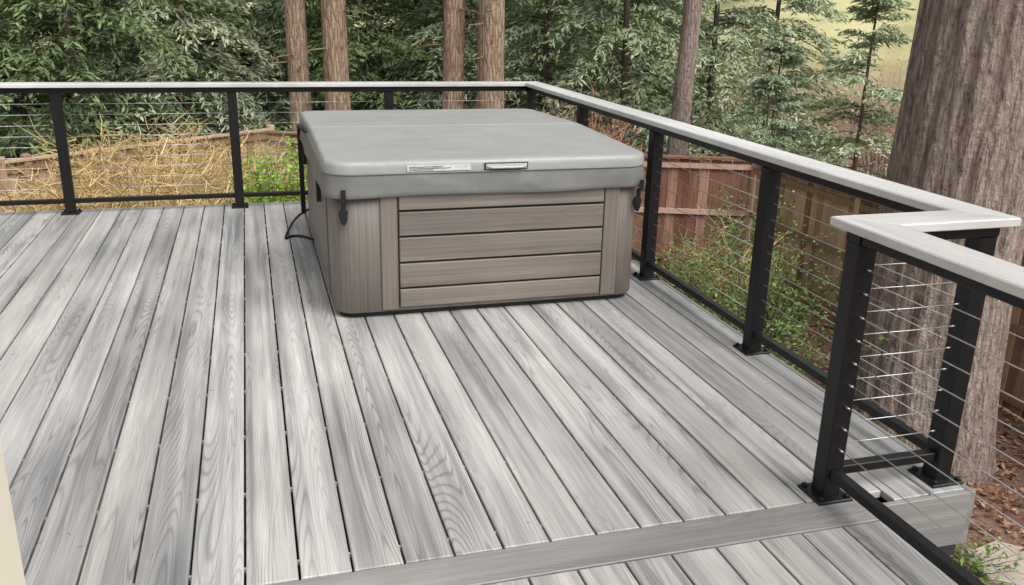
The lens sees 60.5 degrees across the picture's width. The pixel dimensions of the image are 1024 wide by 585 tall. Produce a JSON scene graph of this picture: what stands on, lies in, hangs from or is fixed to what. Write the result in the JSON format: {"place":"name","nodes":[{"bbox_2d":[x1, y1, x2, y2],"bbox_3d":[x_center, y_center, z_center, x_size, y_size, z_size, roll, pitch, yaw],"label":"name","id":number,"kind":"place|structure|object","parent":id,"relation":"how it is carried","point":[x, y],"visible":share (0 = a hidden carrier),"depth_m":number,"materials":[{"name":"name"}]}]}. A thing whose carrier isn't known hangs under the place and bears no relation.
{"place":"outdoors","nodes":[
{"label":"outdoors","id":0,"kind":"place"},
{"bbox_2d":[0,441,25,584],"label":"house wall","id":1,"kind":"structure","parent":0,"point":[11,570],"depth_m":0.76,"materials":[{"name":"beige paint"}]},
{"bbox_2d":[0,0,1023,578],"bbox_3d":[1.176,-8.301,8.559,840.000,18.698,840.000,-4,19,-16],"label":"ground","id":2,"kind":"structure","parent":0,"point":[892,60],"depth_m":30.38,"materials":[{"name":"soil"}]},
{"bbox_2d":[0,10,81,163],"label":"fir tree","id":3,"kind":"object","parent":2,"relation":"on","point":[39,97],"visible":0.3,"depth_m":18.22,"materials":[{"name":"green plant"}]},
{"bbox_2d":[0,175,87,211],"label":"golden shrub","id":4,"kind":"object","parent":2,"relation":"on","point":[38,196],"visible":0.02,"depth_m":11.05,"materials":[{"name":"plant"}]},
{"bbox_2d":[0,0,229,188],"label":"fir tree","id":5,"kind":"object","parent":2,"relation":"on","point":[77,21],"visible":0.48,"depth_m":17.25,"materials":[{"name":"green plant"}]},
{"bbox_2d":[0,124,274,211],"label":"wooden fence","id":6,"kind":"object","parent":2,"relation":"on","point":[263,136],"visible":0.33,"depth_m":13.80,"materials":[{"name":"beige wood"}]},
{"bbox_2d":[0,112,289,211],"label":"golden shrub","id":7,"kind":"object","parent":2,"relation":"on","point":[177,188],"visible":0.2,"depth_m":10.20,"materials":[{"name":"plant"}]},
{"bbox_2d":[69,0,289,149],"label":"hemlock tree","id":8,"kind":"object","parent":2,"relation":"on","point":[178,26],"visible":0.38,"depth_m":18.78,"materials":[{"name":"green plant"}]},
{"bbox_2d":[138,123,307,202],"bbox_3d":[-3.841,-1.130,12.266,2.644,2.345,2.546,-4,19,-16],"label":"golden shrub","id":9,"kind":"object","parent":2,"relation":"on","point":[248,154],"visible":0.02,"depth_m":12.18,"materials":[{"name":"plant"}]},
{"bbox_2d":[220,125,307,203],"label":"green shrub","id":10,"kind":"object","parent":2,"relation":"on","point":[274,184],"visible":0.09,"depth_m":9.96,"materials":[{"name":"green plant"}]},
{"bbox_2d":[196,0,375,136],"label":"hemlock tree","id":11,"kind":"object","parent":2,"relation":"on","point":[260,24],"visible":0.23,"depth_m":22.79,"materials":[{"name":"green plant"}]},
{"bbox_2d":[268,130,306,200],"bbox_3d":[-1.341,-1.622,15.132,6.520,2.010,0.140,8,19,19],"label":"wooden fence","id":12,"kind":"object","parent":2,"relation":"on","point":[277,138],"visible":0.06,"depth_m":15.88,"materials":[{"name":"beige wood"}]},
{"bbox_2d":[264,0,311,131],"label":"tall fir tree","id":13,"kind":"object","parent":2,"relation":"on","point":[297,61],"visible":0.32,"depth_m":17.74,"materials":[{"name":"brown plant"}]},
{"bbox_2d":[305,0,379,110],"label":"tall fir tree","id":14,"kind":"object","parent":2,"relation":"on","point":[334,44],"visible":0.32,"depth_m":17.51,"materials":[{"name":"brown plant"}]},
{"bbox_2d":[252,0,442,130],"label":"fir tree","id":15,"kind":"object","parent":2,"relation":"on","point":[368,46],"visible":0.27,"depth_m":21.98,"materials":[{"name":"green plant"}]},
{"bbox_2d":[0,0,739,151],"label":"distant trees","id":16,"kind":"object","parent":2,"relation":"on","point":[391,27],"visible":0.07,"depth_m":26.24,"materials":[{"name":"green plant"}]},
{"bbox_2d":[415,0,482,108],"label":"tall fir tree","id":17,"kind":"object","parent":2,"relation":"on","point":[453,44],"visible":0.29,"depth_m":17.50,"materials":[{"name":"brown plant"}]},
{"bbox_2d":[367,0,542,109],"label":"hemlock tree","id":18,"kind":"object","parent":2,"relation":"on","point":[439,26],"visible":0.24,"depth_m":21.93,"materials":[{"name":"green plant"}]},
{"bbox_2d":[468,0,504,108],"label":"tall fir tree","id":19,"kind":"object","parent":2,"relation":"on","point":[490,43],"visible":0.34,"depth_m":17.16,"materials":[{"name":"brown plant"}]},
{"bbox_2d":[0,201,975,584],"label":"deck","id":20,"kind":"structure","parent":2,"relation":"on","point":[166,417],"depth_m":3.22,"materials":[{"name":"grey wood"}]},
{"bbox_2d":[284,208,313,240],"bbox_3d":[-1.441,-0.469,5.970,0.225,0.114,0.612,-4,19,-16],"label":"power cord","id":21,"kind":"object","parent":20,"relation":"on","point":[290,226],"visible":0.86,"depth_m":5.85,"materials":[{"name":"black plastic"}]},
{"bbox_2d":[297,109,644,316],"bbox_3d":[-0.381,-0.610,5.352,1.700,0.812,2.141,-4,19,-16],"label":"hot tub","id":22,"kind":"object","parent":20,"relation":"on","point":[422,210],"visible":1,"depth_m":4.45,"materials":[{"name":"grey plastic"}]},
{"bbox_2d":[0,81,1023,584],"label":"cable railing","id":23,"kind":"object","parent":20,"relation":"on","point":[922,229],"visible":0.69,"depth_m":2.95,"materials":[{"name":"black metal"}]},
{"bbox_2d":[464,0,640,142],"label":"hemlock tree","id":24,"kind":"object","parent":2,"relation":"on","point":[515,17],"visible":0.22,"depth_m":20.06,"materials":[{"name":"green plant"}]},
{"bbox_2d":[504,0,673,148],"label":"fir tree","id":25,"kind":"object","parent":2,"relation":"on","point":[601,30],"visible":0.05,"depth_m":25.20,"materials":[{"name":"green plant"}]},
{"bbox_2d":[526,0,739,199],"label":"hemlock tree","id":26,"kind":"object","parent":2,"relation":"on","point":[626,34],"visible":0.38,"depth_m":18.75,"materials":[{"name":"green plant"}]},
{"bbox_2d":[664,0,702,216],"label":"tall fir tree","id":27,"kind":"object","parent":2,"relation":"on","point":[685,73],"visible":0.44,"depth_m":17.02,"materials":[{"name":"brown plant"}]},
{"bbox_2d":[632,209,741,311],"bbox_3d":[1.801,-0.256,11.395,2.060,1.544,2.113,-4,19,-16],"label":"leafy shrub","id":28,"kind":"object","parent":2,"relation":"on","point":[681,265],"visible":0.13,"depth_m":11.45,"materials":[{"name":"green plant"}]},
{"bbox_2d":[631,154,757,271],"bbox_3d":[2.791,-1.191,13.989,2.028,2.080,0.140,3,18,4],"label":"wooden fence","id":29,"kind":"object","parent":2,"relation":"on","point":[714,173],"visible":0.52,"depth_m":13.87,"materials":[{"name":"red wood"}]},
{"bbox_2d":[603,0,818,196],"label":"hemlock tree","id":30,"kind":"object","parent":2,"relation":"on","point":[758,21],"visible":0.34,"depth_m":19.97,"materials":[{"name":"green plant"}]},
{"bbox_2d":[654,205,809,321],"bbox_3d":[2.898,-0.351,11.935,2.148,1.435,2.280,17,24,39],"label":"bare shrub","id":31,"kind":"object","parent":2,"relation":"on","point":[726,266],"visible":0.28,"depth_m":12.01,"materials":[{"name":"green plant"}]},
{"bbox_2d":[655,212,841,360],"bbox_3d":[2.892,-0.024,10.320,2.579,1.716,2.327,-4,19,-16],"label":"leafy shrub","id":32,"kind":"object","parent":2,"relation":"on","point":[776,303],"visible":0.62,"depth_m":10.28,"materials":[{"name":"green plant"}]},
{"bbox_2d":[691,172,810,302],"bbox_3d":[3.374,-0.785,12.416,1.454,1.857,1.601,-16,25,-42],"label":"leafy shrub","id":33,"kind":"object","parent":2,"relation":"on","point":[730,228],"visible":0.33,"depth_m":12.32,"materials":[{"name":"green plant"}]},
{"bbox_2d":[685,35,820,220],"bbox_3d":[4.742,-2.822,16.544,2.770,3.887,2.754,-3,19,-12],"label":"hemlock tree","id":34,"kind":"object","parent":2,"relation":"on","point":[794,52],"visible":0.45,"depth_m":16.02,"materials":[{"name":"green plant"}]},
{"bbox_2d":[704,71,812,235],"bbox_3d":[4.484,-2.163,15.442,2.423,3.333,2.409,4,18,9],"label":"hemlock tree","id":35,"kind":"object","parent":2,"relation":"on","point":[765,84],"visible":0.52,"depth_m":15.13,"materials":[{"name":"green plant"}]},
{"bbox_2d":[664,0,868,173],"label":"hemlock tree","id":36,"kind":"object","parent":2,"relation":"on","point":[807,7],"visible":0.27,"depth_m":22.03,"materials":[{"name":"green plant"}]},
{"bbox_2d":[686,256,888,387],"bbox_3d":[2.358,0.591,8.513,1.960,1.667,2.194,-4,19,-16],"label":"leafy shrub","id":37,"kind":"object","parent":2,"relation":"on","point":[809,355],"visible":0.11,"depth_m":8.63,"materials":[{"name":"green plant"}]},
{"bbox_2d":[655,268,1023,574],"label":"leaf litter","id":38,"kind":"object","parent":2,"relation":"on","point":[986,491],"visible":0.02,"depth_m":7.88,"materials":[{"name":"brown plant"}]},
{"bbox_2d":[782,0,915,176],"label":"hemlock tree","id":39,"kind":"object","parent":2,"relation":"on","point":[852,63],"visible":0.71,"depth_m":15.25,"materials":[{"name":"green plant"}]},
{"bbox_2d":[748,164,1023,418],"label":"wooden fence","id":40,"kind":"object","parent":2,"relation":"on","point":[1012,381],"visible":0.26,"depth_m":12.07,"materials":[{"name":"beige wood"}]},
{"bbox_2d":[852,0,1023,483],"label":"tall fir tree","id":41,"kind":"object","parent":2,"relation":"on","point":[959,133],"visible":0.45,"depth_m":7.41,"materials":[{"name":"brown plant"}]},
{"bbox_2d":[949,533,1023,584],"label":"ivy plant","id":42,"kind":"object","parent":2,"relation":"on","point":[980,566],"visible":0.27,"depth_m":6.48,"materials":[{"name":"green plant"}]},
{"bbox_2d":[972,540,1023,584],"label":"stepping stone","id":43,"kind":"object","parent":2,"relation":"on","point":[1018,579],"visible":0.52,"depth_m":6.65,"materials":[{"name":"grey stone"}]},
{"bbox_2d":[542,77,647,152],"bbox_3d":[1.313,-2.692,16.701,2.482,2.714,2.684,9,20,22],"label":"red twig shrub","id":44,"kind":"object","parent":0,"point":[617,138],"visible":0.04,"depth_m":16.54,"materials":[{"name":"plant"}]},
{"bbox_2d":[831,52,907,178],"bbox_3d":[8.883,-4.147,21.061,2.682,3.129,2.474,-4,19,-16],"label":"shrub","id":45,"kind":"object","parent":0,"point":[872,159],"visible":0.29,"depth_m":21.32,"materials":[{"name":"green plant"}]}
]}

